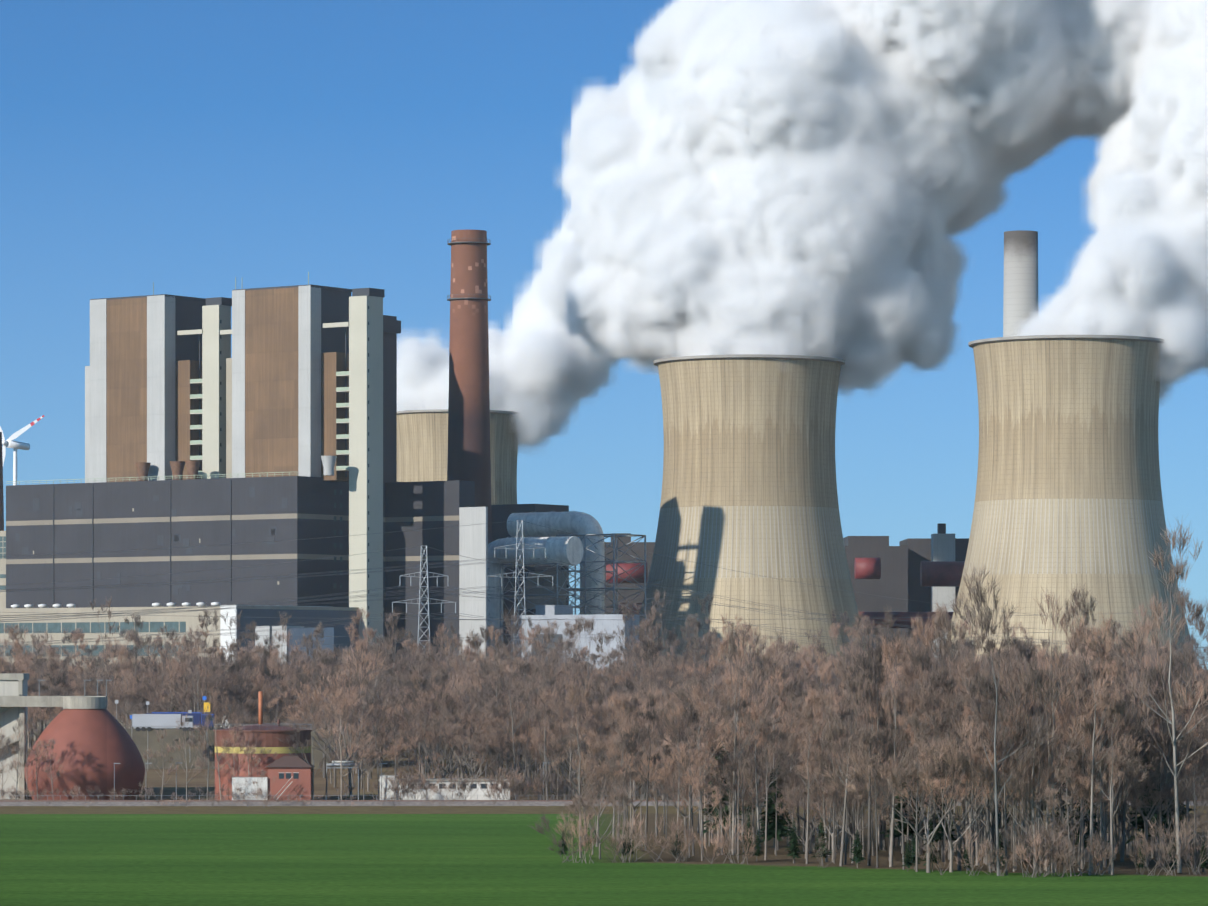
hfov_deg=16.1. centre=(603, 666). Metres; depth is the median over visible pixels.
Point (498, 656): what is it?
tree
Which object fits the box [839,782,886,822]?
tree
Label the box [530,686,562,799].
tree
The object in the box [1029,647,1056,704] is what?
tree
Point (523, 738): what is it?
tree
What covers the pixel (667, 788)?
tree
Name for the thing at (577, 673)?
tree
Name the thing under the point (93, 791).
bush
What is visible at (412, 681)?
tree
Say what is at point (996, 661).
tree
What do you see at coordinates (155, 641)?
tree
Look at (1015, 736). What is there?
tree
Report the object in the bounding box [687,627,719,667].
tree
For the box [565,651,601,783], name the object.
tree
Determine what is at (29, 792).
bush
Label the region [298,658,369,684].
tree
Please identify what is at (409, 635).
tree
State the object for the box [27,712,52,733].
tree
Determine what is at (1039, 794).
tree
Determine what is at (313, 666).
tree
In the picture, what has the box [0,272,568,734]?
power station
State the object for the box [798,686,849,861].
tree
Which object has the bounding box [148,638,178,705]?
tree
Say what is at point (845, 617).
tree
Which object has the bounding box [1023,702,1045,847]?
tree
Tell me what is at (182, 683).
tree
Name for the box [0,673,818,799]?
sewage works
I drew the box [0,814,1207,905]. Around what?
ground
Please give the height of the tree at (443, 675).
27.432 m
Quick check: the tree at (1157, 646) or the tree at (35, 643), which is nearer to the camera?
the tree at (1157, 646)
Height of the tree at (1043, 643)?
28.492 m
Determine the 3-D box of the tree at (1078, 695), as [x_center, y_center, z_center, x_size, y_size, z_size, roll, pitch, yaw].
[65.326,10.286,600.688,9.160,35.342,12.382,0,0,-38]
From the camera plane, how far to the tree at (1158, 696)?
611.16 m
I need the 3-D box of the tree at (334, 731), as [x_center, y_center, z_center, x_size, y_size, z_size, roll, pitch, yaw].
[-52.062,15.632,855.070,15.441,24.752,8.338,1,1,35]
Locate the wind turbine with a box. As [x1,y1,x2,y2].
[0,415,43,484]
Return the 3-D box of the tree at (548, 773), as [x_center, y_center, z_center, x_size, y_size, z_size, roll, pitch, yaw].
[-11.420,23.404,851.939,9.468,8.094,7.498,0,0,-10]
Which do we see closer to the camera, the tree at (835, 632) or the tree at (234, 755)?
the tree at (234, 755)
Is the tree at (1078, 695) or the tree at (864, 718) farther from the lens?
the tree at (864, 718)
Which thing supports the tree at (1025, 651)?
on the ground
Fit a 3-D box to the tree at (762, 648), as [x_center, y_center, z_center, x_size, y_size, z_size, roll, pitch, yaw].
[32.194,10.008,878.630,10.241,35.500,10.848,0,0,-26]
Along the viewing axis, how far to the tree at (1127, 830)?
614.98 m
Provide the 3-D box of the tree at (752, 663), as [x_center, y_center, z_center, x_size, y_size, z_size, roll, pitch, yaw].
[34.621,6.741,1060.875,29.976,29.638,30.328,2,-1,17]
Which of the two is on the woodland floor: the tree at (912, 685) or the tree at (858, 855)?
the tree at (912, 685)
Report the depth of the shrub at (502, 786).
848.32 m
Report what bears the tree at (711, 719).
on the woodland floor
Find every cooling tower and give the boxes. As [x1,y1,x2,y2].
[397,409,523,504]
[640,354,866,667]
[941,335,1198,668]
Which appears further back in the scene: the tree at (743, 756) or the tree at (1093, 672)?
the tree at (743, 756)
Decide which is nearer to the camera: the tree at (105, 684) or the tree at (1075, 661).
the tree at (1075, 661)
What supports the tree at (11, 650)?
on the woodland floor
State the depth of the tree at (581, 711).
903.61 m
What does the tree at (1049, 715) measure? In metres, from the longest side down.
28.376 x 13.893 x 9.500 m
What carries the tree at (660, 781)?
on the ground
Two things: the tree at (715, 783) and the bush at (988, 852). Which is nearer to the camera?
the bush at (988, 852)
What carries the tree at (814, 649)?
on the woodland floor
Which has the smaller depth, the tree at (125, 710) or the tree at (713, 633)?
the tree at (125, 710)
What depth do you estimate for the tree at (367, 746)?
926.23 m
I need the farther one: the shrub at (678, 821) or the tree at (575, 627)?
the tree at (575, 627)
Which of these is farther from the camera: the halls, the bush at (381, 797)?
the halls
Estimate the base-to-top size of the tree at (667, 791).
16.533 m
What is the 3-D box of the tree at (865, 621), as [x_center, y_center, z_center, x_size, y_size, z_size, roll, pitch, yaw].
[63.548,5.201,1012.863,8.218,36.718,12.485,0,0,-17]
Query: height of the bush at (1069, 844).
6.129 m
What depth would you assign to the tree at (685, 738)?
706.25 m
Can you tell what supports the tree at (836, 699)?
on the woodland floor
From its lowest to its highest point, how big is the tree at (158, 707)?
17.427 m
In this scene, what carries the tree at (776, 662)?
on the woodland floor
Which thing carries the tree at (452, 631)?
on the woodland floor
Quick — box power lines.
[0,521,1207,664]
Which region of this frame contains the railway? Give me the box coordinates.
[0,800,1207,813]
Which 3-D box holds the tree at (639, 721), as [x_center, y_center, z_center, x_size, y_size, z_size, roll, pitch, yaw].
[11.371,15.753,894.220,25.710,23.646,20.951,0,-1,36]
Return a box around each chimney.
[0,432,3,530]
[447,229,491,543]
[1003,230,1038,336]
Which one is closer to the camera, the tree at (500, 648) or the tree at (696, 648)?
the tree at (696, 648)
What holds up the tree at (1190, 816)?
on the ground
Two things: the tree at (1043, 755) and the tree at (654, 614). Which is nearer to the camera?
the tree at (1043, 755)
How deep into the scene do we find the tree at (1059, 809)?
635.81 m
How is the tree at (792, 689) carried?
on the ground
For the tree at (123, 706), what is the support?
on the woodland floor
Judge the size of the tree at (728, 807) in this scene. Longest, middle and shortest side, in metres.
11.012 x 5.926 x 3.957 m
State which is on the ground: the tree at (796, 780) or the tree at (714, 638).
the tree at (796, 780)
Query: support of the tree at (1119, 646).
on the ground
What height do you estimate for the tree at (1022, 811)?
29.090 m
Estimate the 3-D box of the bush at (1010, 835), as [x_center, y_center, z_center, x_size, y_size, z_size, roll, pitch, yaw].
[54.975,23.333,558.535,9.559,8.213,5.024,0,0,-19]
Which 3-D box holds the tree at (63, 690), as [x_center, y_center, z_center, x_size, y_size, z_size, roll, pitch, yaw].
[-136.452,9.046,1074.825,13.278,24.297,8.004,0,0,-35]
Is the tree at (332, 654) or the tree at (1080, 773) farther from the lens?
the tree at (332, 654)
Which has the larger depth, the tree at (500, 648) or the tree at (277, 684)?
the tree at (500, 648)
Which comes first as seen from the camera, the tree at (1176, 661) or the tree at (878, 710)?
the tree at (878, 710)
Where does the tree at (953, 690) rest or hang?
on the ground
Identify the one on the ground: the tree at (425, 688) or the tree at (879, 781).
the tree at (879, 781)
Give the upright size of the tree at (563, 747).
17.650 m
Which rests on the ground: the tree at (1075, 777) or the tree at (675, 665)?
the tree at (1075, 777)
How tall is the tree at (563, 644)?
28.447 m
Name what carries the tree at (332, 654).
on the woodland floor
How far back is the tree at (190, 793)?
850.03 m
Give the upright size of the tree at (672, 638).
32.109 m
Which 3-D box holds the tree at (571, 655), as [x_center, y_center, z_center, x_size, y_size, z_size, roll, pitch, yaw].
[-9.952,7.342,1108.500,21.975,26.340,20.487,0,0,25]
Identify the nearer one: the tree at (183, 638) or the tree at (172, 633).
the tree at (172, 633)
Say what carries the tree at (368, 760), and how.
on the woodland floor
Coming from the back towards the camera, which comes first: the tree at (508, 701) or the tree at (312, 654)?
the tree at (312, 654)
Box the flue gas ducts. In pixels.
[488,511,645,671]
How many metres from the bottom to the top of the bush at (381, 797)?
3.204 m
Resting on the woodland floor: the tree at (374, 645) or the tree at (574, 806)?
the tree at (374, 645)
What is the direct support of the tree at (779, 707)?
on the woodland floor
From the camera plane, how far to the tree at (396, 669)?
1082.85 m
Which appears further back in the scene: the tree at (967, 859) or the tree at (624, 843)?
the tree at (624, 843)
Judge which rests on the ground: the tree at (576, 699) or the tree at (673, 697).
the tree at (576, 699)
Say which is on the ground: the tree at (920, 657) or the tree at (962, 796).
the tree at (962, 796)
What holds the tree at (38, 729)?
on the woodland floor
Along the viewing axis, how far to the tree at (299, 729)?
856.42 m
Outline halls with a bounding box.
[604,523,968,660]
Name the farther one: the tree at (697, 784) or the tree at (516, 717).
the tree at (516, 717)
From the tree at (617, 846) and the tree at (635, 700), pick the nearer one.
the tree at (617, 846)
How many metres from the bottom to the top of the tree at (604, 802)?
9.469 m
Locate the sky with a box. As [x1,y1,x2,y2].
[0,0,1207,669]
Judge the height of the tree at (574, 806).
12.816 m
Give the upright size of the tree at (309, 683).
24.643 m
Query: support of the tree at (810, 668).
on the woodland floor
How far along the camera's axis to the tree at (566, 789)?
852.54 m
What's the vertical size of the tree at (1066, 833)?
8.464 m
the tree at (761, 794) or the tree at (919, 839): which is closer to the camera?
the tree at (919, 839)
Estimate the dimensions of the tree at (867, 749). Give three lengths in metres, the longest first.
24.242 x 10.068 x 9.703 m
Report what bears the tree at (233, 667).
on the woodland floor
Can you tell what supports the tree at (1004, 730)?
on the ground
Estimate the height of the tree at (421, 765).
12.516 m
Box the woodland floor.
[2,735,1207,799]
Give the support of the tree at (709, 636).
on the woodland floor
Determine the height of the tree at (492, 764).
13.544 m
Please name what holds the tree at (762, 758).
on the ground
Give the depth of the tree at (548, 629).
1048.08 m
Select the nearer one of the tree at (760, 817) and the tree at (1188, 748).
the tree at (1188, 748)
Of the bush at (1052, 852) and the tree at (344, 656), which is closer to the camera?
the bush at (1052, 852)
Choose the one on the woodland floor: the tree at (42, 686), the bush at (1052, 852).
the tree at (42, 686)
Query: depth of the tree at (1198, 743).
578.37 m
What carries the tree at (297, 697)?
on the woodland floor
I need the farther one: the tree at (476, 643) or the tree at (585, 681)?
the tree at (476, 643)
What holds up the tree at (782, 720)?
on the woodland floor
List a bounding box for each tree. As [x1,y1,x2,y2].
[0,624,30,689]
[0,634,62,678]
[0,648,54,679]
[0,661,20,672]
[0,716,36,798]
[0,728,14,799]
[0,742,12,763]
[1,624,23,669]
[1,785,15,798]
[3,641,74,740]
[4,647,15,666]
[5,641,83,675]
[6,640,40,677]
[10,719,57,799]
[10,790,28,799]
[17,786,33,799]
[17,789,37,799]
[21,630,69,725]
[21,719,58,799]
[23,657,33,748]
[27,646,66,731]
[27,661,43,735]
[27,662,45,732]
[27,662,61,726]
[27,671,43,713]
[27,677,73,738]
[27,687,56,749]
[27,689,85,734]
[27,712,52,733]
[28,652,111,714]
[29,670,63,747]
[29,677,55,743]
[30,633,45,739]
[31,673,99,718]
[33,649,65,734]
[34,667,80,722]
[34,737,63,799]
[37,659,63,713]
[42,656,82,715]
[42,691,62,719]
[43,660,61,717]
[47,646,73,714]
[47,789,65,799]
[52,674,133,713]
[58,628,83,679]
[58,663,101,694]
[60,629,89,681]
[61,656,74,693]
[61,667,115,690]
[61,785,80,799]
[62,627,93,676]
[65,654,75,688]
[67,663,138,710]
[67,681,134,719]
[70,648,127,708]
[71,660,99,689]
[78,644,97,688]
[85,682,111,712]
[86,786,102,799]
[88,596,131,683]
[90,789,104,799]
[91,635,111,677]
[91,659,169,727]
[99,643,167,696]
[99,658,144,727]
[100,649,122,697]
[102,639,144,727]
[102,643,117,683]
[104,678,130,725]
[106,708,143,727]
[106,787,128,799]
[107,690,155,727]
[107,699,154,727]
[108,628,132,671]
[109,643,209,711]
[110,645,140,723]
[116,699,139,726]
[117,613,159,708]
[118,656,214,712]
[119,656,195,697]
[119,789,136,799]
[120,690,187,721]
[124,628,161,712]
[127,633,159,664]
[129,634,165,674]
[130,664,212,710]
[131,661,157,713]
[132,688,155,713]
[133,635,148,663]
[134,676,150,713]
[135,676,153,704]
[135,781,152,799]
[137,655,185,708]
[138,626,179,687]
[138,664,183,711]
[141,634,163,660]
[141,729,178,794]
[144,685,203,711]
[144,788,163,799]
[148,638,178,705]
[153,630,232,711]
[154,658,182,711]
[160,654,172,672]
[162,692,220,719]
[163,713,213,799]
[165,642,218,709]
[166,635,177,663]
[167,625,236,713]
[167,636,202,709]
[167,645,177,658]
[168,637,200,686]
[170,657,256,727]
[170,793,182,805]
[173,630,211,675]
[176,635,189,664]
[177,621,220,727]
[182,649,235,680]
[182,654,229,727]
[184,705,221,799]
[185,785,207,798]
[188,687,248,799]
[189,607,219,713]
[192,661,285,726]
[201,635,239,720]
[201,673,283,727]
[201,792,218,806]
[202,643,234,718]
[205,652,230,726]
[207,637,246,724]
[212,659,245,726]
[214,658,252,727]
[214,697,247,727]
[216,728,257,783]
[217,693,255,727]
[217,707,267,726]
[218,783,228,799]
[220,611,257,726]
[221,630,309,680]
[221,640,266,681]
[221,670,257,715]
[223,674,251,724]
[223,702,267,725]
[225,636,291,716]
[225,657,258,724]
[226,620,257,668]
[228,685,292,724]
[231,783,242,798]
[232,652,288,708]
[233,644,261,717]
[234,646,249,688]
[235,705,279,775]
[237,623,263,723]
[237,652,293,722]
[238,683,287,723]
[243,655,273,716]
[244,656,320,722]
[244,758,275,799]
[251,664,282,714]
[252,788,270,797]
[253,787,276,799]
[255,704,272,722]
[256,657,301,724]
[256,676,311,719]
[258,661,311,718]
[260,610,290,667]
[260,667,287,722]
[263,669,290,721]
[266,689,330,725]
[269,649,290,690]
[271,670,347,777]
[272,672,290,724]
[274,694,347,799]
[281,689,375,787]
[282,650,313,722]
[284,645,388,799]
[285,680,333,727]
[286,667,306,720]
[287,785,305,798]
[290,622,332,675]
[291,643,341,724]
[295,659,327,714]
[296,632,314,668]
[296,647,354,705]
[297,694,377,758]
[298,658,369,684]
[300,663,313,727]
[301,636,342,676]
[302,659,377,727]
[303,645,346,759]
[304,653,339,715]
[304,668,324,709]
[304,692,408,786]
[306,678,396,761]
[308,666,399,710]
[308,689,410,773]
[311,671,407,726]
[313,646,338,720]
[316,685,381,799]
[317,731,340,799]
[318,673,415,778]
[321,629,408,746]
[321,664,332,675]
[321,682,344,783]
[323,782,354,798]
[324,740,382,799]
[328,667,412,779]
[332,723,412,784]
[333,626,428,666]
[333,646,358,749]
[334,667,385,788]
[336,647,353,668]
[336,693,396,797]
[342,732,389,790]
[343,608,369,669]
[344,608,423,743]
[344,638,376,692]
[345,622,373,668]
[347,647,389,679]
[349,651,416,744]
[352,725,373,799]
[356,637,421,730]
[356,641,396,713]
[357,649,388,769]
[360,688,416,799]
[360,710,451,776]
[361,667,439,754]
[362,626,389,664]
[363,639,391,764]
[367,659,393,761]
[368,647,397,749]
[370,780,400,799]
[372,647,421,735]
[372,682,450,774]
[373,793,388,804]
[374,688,429,771]
[377,743,444,778]
[379,664,451,750]
[380,686,416,763]
[382,657,407,745]
[382,663,410,737]
[384,639,420,732]
[384,677,452,769]
[384,686,455,774]
[384,705,417,799]
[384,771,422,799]
[386,630,419,674]
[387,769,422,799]
[389,696,485,777]
[390,693,510,777]
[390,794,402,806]
[393,672,462,752]
[395,644,460,749]
[396,694,465,773]
[397,669,457,777]
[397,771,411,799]
[398,642,430,749]
[401,670,444,777]
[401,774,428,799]
[402,705,479,777]
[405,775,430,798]
[406,648,498,681]
[406,691,439,776]
[407,713,467,777]
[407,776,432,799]
[409,676,447,755]
[410,659,519,774]
[411,677,469,767]
[412,645,451,677]
[412,668,453,777]
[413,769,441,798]
[418,651,436,666]
[419,688,525,777]
[422,680,505,777]
[423,631,451,677]
[426,721,513,777]
[428,622,447,666]
[428,706,520,778]
[429,628,464,674]
[429,672,542,777]
[430,649,503,775]
[431,634,467,777]
[432,720,492,769]
[433,672,499,757]
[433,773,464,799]
[436,623,459,682]
[436,725,484,777]
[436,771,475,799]
[440,646,502,682]
[444,700,536,777]
[446,631,461,678]
[449,665,466,767]
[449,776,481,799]
[450,707,507,777]
[451,637,482,675]
[451,644,570,776]
[455,637,485,665]
[458,627,485,675]
[460,685,516,772]
[461,645,491,678]
[462,649,538,775]
[463,645,485,754]
[464,622,501,672]
[467,724,568,798]
[468,657,598,776]
[470,621,535,749]
[470,673,595,780]
[471,707,523,773]
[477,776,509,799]
[479,625,490,656]
[479,736,544,778]
[480,698,569,791]
[480,717,567,792]
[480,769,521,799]
[483,639,522,663]
[483,643,551,799]
[485,608,540,664]
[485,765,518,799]
[487,609,551,661]
[487,647,506,676]
[488,764,525,799]
[492,714,565,789]
[494,621,575,777]
[494,640,549,666]
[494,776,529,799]
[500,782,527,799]
[502,669,524,772]
[502,698,556,759]
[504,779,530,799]
[506,642,571,670]
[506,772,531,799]
[507,660,531,771]
[507,662,561,775]
[507,679,553,796]
[508,642,526,677]
[510,662,577,770]
[511,616,538,660]
[514,686,596,792]
[518,626,536,674]
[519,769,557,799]
[522,664,556,794]
[522,698,611,788]
[524,670,572,772]
[525,658,547,775]
[526,714,618,799]
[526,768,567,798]
[530,672,607,753]
[530,676,611,794]
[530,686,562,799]
[531,628,557,666]
[532,721,603,799]
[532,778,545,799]
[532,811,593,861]
[534,619,584,686]
[534,716,615,795]
[537,645,590,680]
[538,625,606,758]
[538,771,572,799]
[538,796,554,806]
[539,682,675,799]
[540,696,571,799]
[541,686,586,799]
[542,653,595,677]
[542,708,592,786]
[543,732,625,837]
[546,637,583,663]
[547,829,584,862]
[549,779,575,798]
[550,676,607,857]
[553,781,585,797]
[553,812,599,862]
[554,636,574,660]
[556,620,591,680]
[556,672,597,754]
[556,831,568,855]
[557,773,637,858]
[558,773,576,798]
[560,718,599,766]
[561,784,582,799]
[562,616,590,666]
[564,645,626,675]
[564,722,606,838]
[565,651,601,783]
[565,698,651,789]
[565,727,630,846]
[567,795,621,854]
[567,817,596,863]
[568,654,693,743]
[571,616,604,680]
[572,646,590,748]
[577,652,615,781]
[582,678,623,789]
[584,645,611,676]
[585,652,652,687]
[586,693,632,837]
[590,628,632,680]
[590,693,618,794]
[592,664,662,695]
[592,684,673,784]
[592,699,653,798]
[593,688,615,744]
[593,691,650,839]
[596,679,717,793]
[596,699,681,792]
[597,832,624,862]
[598,665,702,754]
[599,600,643,662]
[602,690,695,795]
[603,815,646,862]
[604,695,647,833]
[606,725,684,830]
[606,734,637,858]
[607,624,645,692]
[607,670,630,693]
[607,773,633,852]
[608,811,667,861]
[609,725,646,835]
[612,655,690,687]
[613,680,707,792]
[613,722,662,841]
[616,596,665,689]
[616,635,630,660]
[617,618,661,668]
[617,695,675,850]
[618,628,664,687]
[618,638,671,679]
[620,606,677,681]
[621,649,703,684]
[621,825,633,860]
[621,825,635,860]
[624,748,654,835]
[627,668,713,707]
[628,656,716,688]
[629,737,683,831]
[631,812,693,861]
[632,706,671,836]
[632,742,724,843]
[635,746,657,839]
[636,656,681,795]
[637,698,704,797]
[639,663,676,797]
[641,587,695,664]
[641,634,675,739]
[647,703,694,840]
[647,709,713,799]
[650,619,786,852]
[651,714,677,833]
[652,644,674,685]
[653,591,724,670]
[654,743,679,838]
[655,680,732,799]
[656,736,707,857]
[657,706,717,797]
[658,682,752,847]
[659,613,712,680]
[660,625,692,676]
[660,708,734,791]
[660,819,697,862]
[665,641,717,705]
[667,831,701,861]
[670,776,768,831]
[670,827,682,853]
[671,681,737,856]
[671,837,680,858]
[672,638,682,653]
[673,724,701,821]
[674,702,723,855]
[675,631,723,675]
[676,619,697,677]
[676,748,759,839]
[678,630,719,676]
[682,720,722,845]
[683,692,778,756]
[683,752,761,816]
[685,632,716,686]
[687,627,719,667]
[687,689,771,718]
[687,724,746,830]
[687,752,721,860]
[689,631,740,788]
[690,676,775,836]
[691,666,754,709]
[691,728,737,854]
[692,692,739,842]
[695,632,752,704]
[695,638,806,686]
[695,724,713,832]
[695,753,735,855]
[697,694,753,836]
[697,836,734,863]
[698,614,742,676]
[698,738,741,848]
[699,639,722,667]
[700,638,747,690]
[701,669,779,709]
[703,702,752,798]
[703,736,749,847]
[704,674,754,701]
[705,811,747,862]
[708,782,745,849]
[710,629,769,854]
[710,697,772,857]
[712,623,758,700]
[716,645,820,852]
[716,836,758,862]
[719,670,779,834]
[721,672,745,733]
[721,695,762,835]
[721,707,762,859]
[726,620,749,668]
[726,732,763,818]
[730,667,800,846]
[731,719,795,834]
[736,637,758,692]
[736,712,788,859]
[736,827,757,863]
[737,634,838,674]
[737,693,776,843]
[737,736,852,852]
[737,775,800,833]
[737,815,756,861]
[740,635,760,677]
[741,723,769,838]
[747,648,795,777]
[749,693,832,771]
[750,831,762,860]
[752,630,793,764]
[753,649,807,838]
[754,645,816,679]
[755,665,804,772]
[755,679,863,736]
[756,760,800,849]
[756,768,792,851]
[757,727,799,854]
[758,725,788,845]
[759,640,810,787]
[762,696,797,774]
[763,649,786,755]
[764,641,792,683]
[766,640,799,678]
[766,657,837,687]
[767,665,820,842]
[767,678,802,810]
[768,664,824,846]
[774,790,840,858]
[777,708,830,833]
[778,697,832,863]
[779,672,896,747]
[779,685,812,826]
[780,751,903,862]
[782,646,802,684]
[784,690,814,844]
[784,821,803,863]
[785,745,818,851]
[786,653,840,836]
[786,658,800,683]
[786,777,859,852]
[786,779,850,833]
[787,831,800,862]
[791,687,841,847]
[792,672,879,716]
[792,710,887,842]
[793,657,834,688]
[794,755,883,861]
[795,664,840,693]
[796,666,850,696]
[797,660,835,698]
[797,773,889,857]
[798,679,829,707]
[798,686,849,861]
[799,667,848,718]
[805,627,835,682]
[805,707,900,840]
[806,664,869,736]
[807,668,877,865]
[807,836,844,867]
[808,642,847,697]
[810,642,834,694]
[811,623,849,682]
[812,738,854,857]
[812,819,832,865]
[814,736,844,862]
[817,714,993,872]
[819,692,856,843]
[820,656,888,843]
[822,710,865,848]
[823,737,857,863]
[825,775,843,858]
[827,708,943,837]
[829,609,854,668]
[831,614,868,669]
[833,727,877,844]
[836,621,862,659]
[837,643,906,849]
[837,644,865,679]
[838,767,867,856]
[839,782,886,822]
[841,755,890,862]
[842,604,906,850]
[842,623,860,666]
[842,676,893,757]
[844,652,916,865]
[844,666,903,732]
[846,694,898,840]
[848,624,885,704]
[850,641,862,664]
[850,660,919,846]
[850,829,866,867]
[852,614,887,682]
[852,733,885,856]
[852,740,927,845]
[854,727,904,867]
[856,632,942,846]
[860,725,889,855]
[860,726,886,828]
[863,635,927,866]
[863,684,928,855]
[866,757,890,849]
[868,623,904,673]
[871,781,953,852]
[876,624,890,642]
[879,651,922,713]
[880,756,926,853]
[882,650,900,709]
[883,653,972,722]
[885,697,914,846]
[886,660,929,750]
[886,725,935,869]
[888,611,957,847]
[888,711,961,871]
[889,640,936,706]
[890,680,927,852]
[892,652,927,843]
[893,562,1018,846]
[893,646,953,854]
[893,666,955,849]
[893,749,1011,871]
[894,598,973,847]
[894,770,926,844]
[895,644,925,688]
[896,636,918,690]
[896,637,956,838]
[898,684,944,840]
[899,699,1029,870]
[899,784,960,828]
[900,743,1014,866]
[901,840,915,871]
[905,701,939,858]
[910,634,964,723]
[910,835,920,869]
[912,605,990,859]
[914,705,959,844]
[916,617,931,631]
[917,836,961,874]
[921,768,961,858]
[922,715,946,829]
[922,816,940,871]
[923,686,968,861]
[924,704,982,859]
[927,737,1050,853]
[936,686,1035,870]
[937,669,963,810]
[939,610,1043,864]
[940,692,990,843]
[943,663,971,847]
[944,737,1046,852]
[945,675,974,854]
[946,613,1025,862]
[946,682,1004,853]
[949,618,972,664]
[949,638,968,652]
[950,575,1081,875]
[950,715,991,834]
[951,655,1022,864]
[952,690,992,856]
[953,640,1021,849]
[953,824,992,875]
[955,647,1023,834]
[958,603,1007,676]
[958,668,1022,871]
[958,668,1030,821]
[961,671,1018,870]
[961,844,971,869]
[962,583,1120,871]
[963,637,983,671]
[963,712,965,843]
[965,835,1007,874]
[967,698,997,804]
[968,755,1117,872]
[969,734,1015,845]
[971,705,1048,871]
[971,706,1040,874]
[972,663,1015,854]
[974,641,1017,669]
[983,657,1105,871]
[983,774,1056,846]
[983,799,1017,832]
[984,645,1150,870]
[984,659,1079,817]
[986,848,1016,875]
[991,668,1074,869]
[992,659,1016,850]
[992,831,1004,867]
[993,635,1037,693]
[995,660,1067,860]
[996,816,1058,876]
[997,622,1032,683]
[997,653,1052,869]
[1005,689,1041,856]
[1007,635,1048,839]
[1007,668,1049,855]
[1008,703,1035,847]
[1008,747,1062,830]
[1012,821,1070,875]
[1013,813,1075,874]
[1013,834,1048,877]
[1014,701,1139,861]
[1018,705,1143,861]
[1020,665,1086,863]
[1022,641,1078,681]
[1023,637,1053,661]
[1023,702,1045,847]
[1024,619,1107,860]
[1024,737,1063,872]
[1025,652,1057,856]
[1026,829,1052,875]
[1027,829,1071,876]
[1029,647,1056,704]
[1032,658,1059,791]
[1033,723,1163,865]
[1036,686,1079,856]
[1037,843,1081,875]
[1038,637,1051,649]
[1039,743,1077,875]
[1039,763,1075,846]
[1047,638,1131,869]
[1048,779,1076,836]
[1049,651,1070,690]
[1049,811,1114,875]
[1050,700,1097,859]
[1053,717,1106,870]
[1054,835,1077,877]
[1056,669,1106,790]
[1056,742,1097,803]
[1057,696,1148,873]
[1057,709,1121,872]
[1059,583,1140,868]
[1059,616,1176,820]
[1059,647,1152,820]
[1061,655,1128,856]
[1061,756,1109,863]
[1062,631,1127,666]
[1062,658,1089,704]
[1065,635,1084,690]
[1065,640,1134,739]
[1068,617,1124,814]
[1069,612,1143,874]
[1069,640,1099,675]
[1070,624,1103,693]
[1072,651,1116,748]
[1073,675,1122,843]
[1074,656,1147,866]
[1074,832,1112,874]
[1076,516,1207,872]
[1076,660,1106,833]
[1076,770,1173,857]
[1084,684,1151,874]
[1086,668,1156,861]
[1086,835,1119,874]
[1089,678,1145,846]
[1089,700,1207,859]
[1093,718,1128,859]
[1094,683,1207,865]
[1098,726,1153,853]
[1103,655,1138,853]
[1103,754,1207,851]
[1104,630,1155,848]
[1105,622,1122,659]
[1105,665,1148,841]
[1107,671,1157,851]
[1107,745,1207,809]
[1107,759,1184,857]
[1108,723,1202,854]
[1113,642,1184,717]
[1114,742,1166,864]
[1119,630,1164,701]
[1120,625,1168,762]
[1120,640,1148,675]
[1121,675,1159,705]
[1121,783,1139,851]
[1124,600,1172,660]
[1125,771,1207,856]
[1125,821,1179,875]
[1126,734,1171,860]
[1127,719,1207,806]
[1127,722,1205,817]
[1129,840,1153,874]
[1131,704,1158,855]
[1133,639,1169,672]
[1134,840,1145,872]
[1135,665,1176,843]
[1135,692,1207,745]
[1136,620,1154,664]
[1136,664,1155,707]
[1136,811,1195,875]
[1141,662,1207,866]
[1143,589,1207,853]
[1143,601,1207,855]
[1150,704,1191,837]
[1151,638,1190,689]
[1151,671,1193,711]
[1152,649,1169,683]
[1153,658,1198,693]
[1154,587,1207,846]
[1154,654,1207,680]
[1156,650,1189,702]
[1156,736,1198,836]
[1157,698,1205,859]
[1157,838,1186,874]
[1159,688,1195,854]
[1164,636,1195,676]
[1164,643,1207,672]
[1165,845,1177,873]
[1167,662,1199,687]
[1167,787,1207,871]
[1168,680,1196,775]
[1168,838,1181,864]
[1169,654,1207,717]
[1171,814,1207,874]
[1176,725,1207,873]
[1181,630,1207,745]
[1182,647,1200,667]
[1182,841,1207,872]
[1183,688,1207,783]
[1184,633,1207,672]
[1185,616,1207,681]
[1187,641,1204,672]
[1187,692,1207,789]
[1191,688,1207,856]
[1197,835,1207,868]
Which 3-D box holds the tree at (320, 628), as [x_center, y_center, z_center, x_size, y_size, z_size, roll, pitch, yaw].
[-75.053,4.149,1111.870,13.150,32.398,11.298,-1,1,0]
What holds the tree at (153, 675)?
on the woodland floor
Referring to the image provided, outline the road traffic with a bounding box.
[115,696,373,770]
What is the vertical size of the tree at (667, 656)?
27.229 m
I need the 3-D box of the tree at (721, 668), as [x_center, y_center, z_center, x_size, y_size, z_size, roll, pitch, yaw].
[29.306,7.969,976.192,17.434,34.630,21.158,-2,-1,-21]
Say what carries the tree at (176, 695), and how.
on the woodland floor
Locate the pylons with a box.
[392,520,552,658]
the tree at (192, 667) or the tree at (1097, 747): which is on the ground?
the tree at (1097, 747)
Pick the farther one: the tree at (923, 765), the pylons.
the pylons

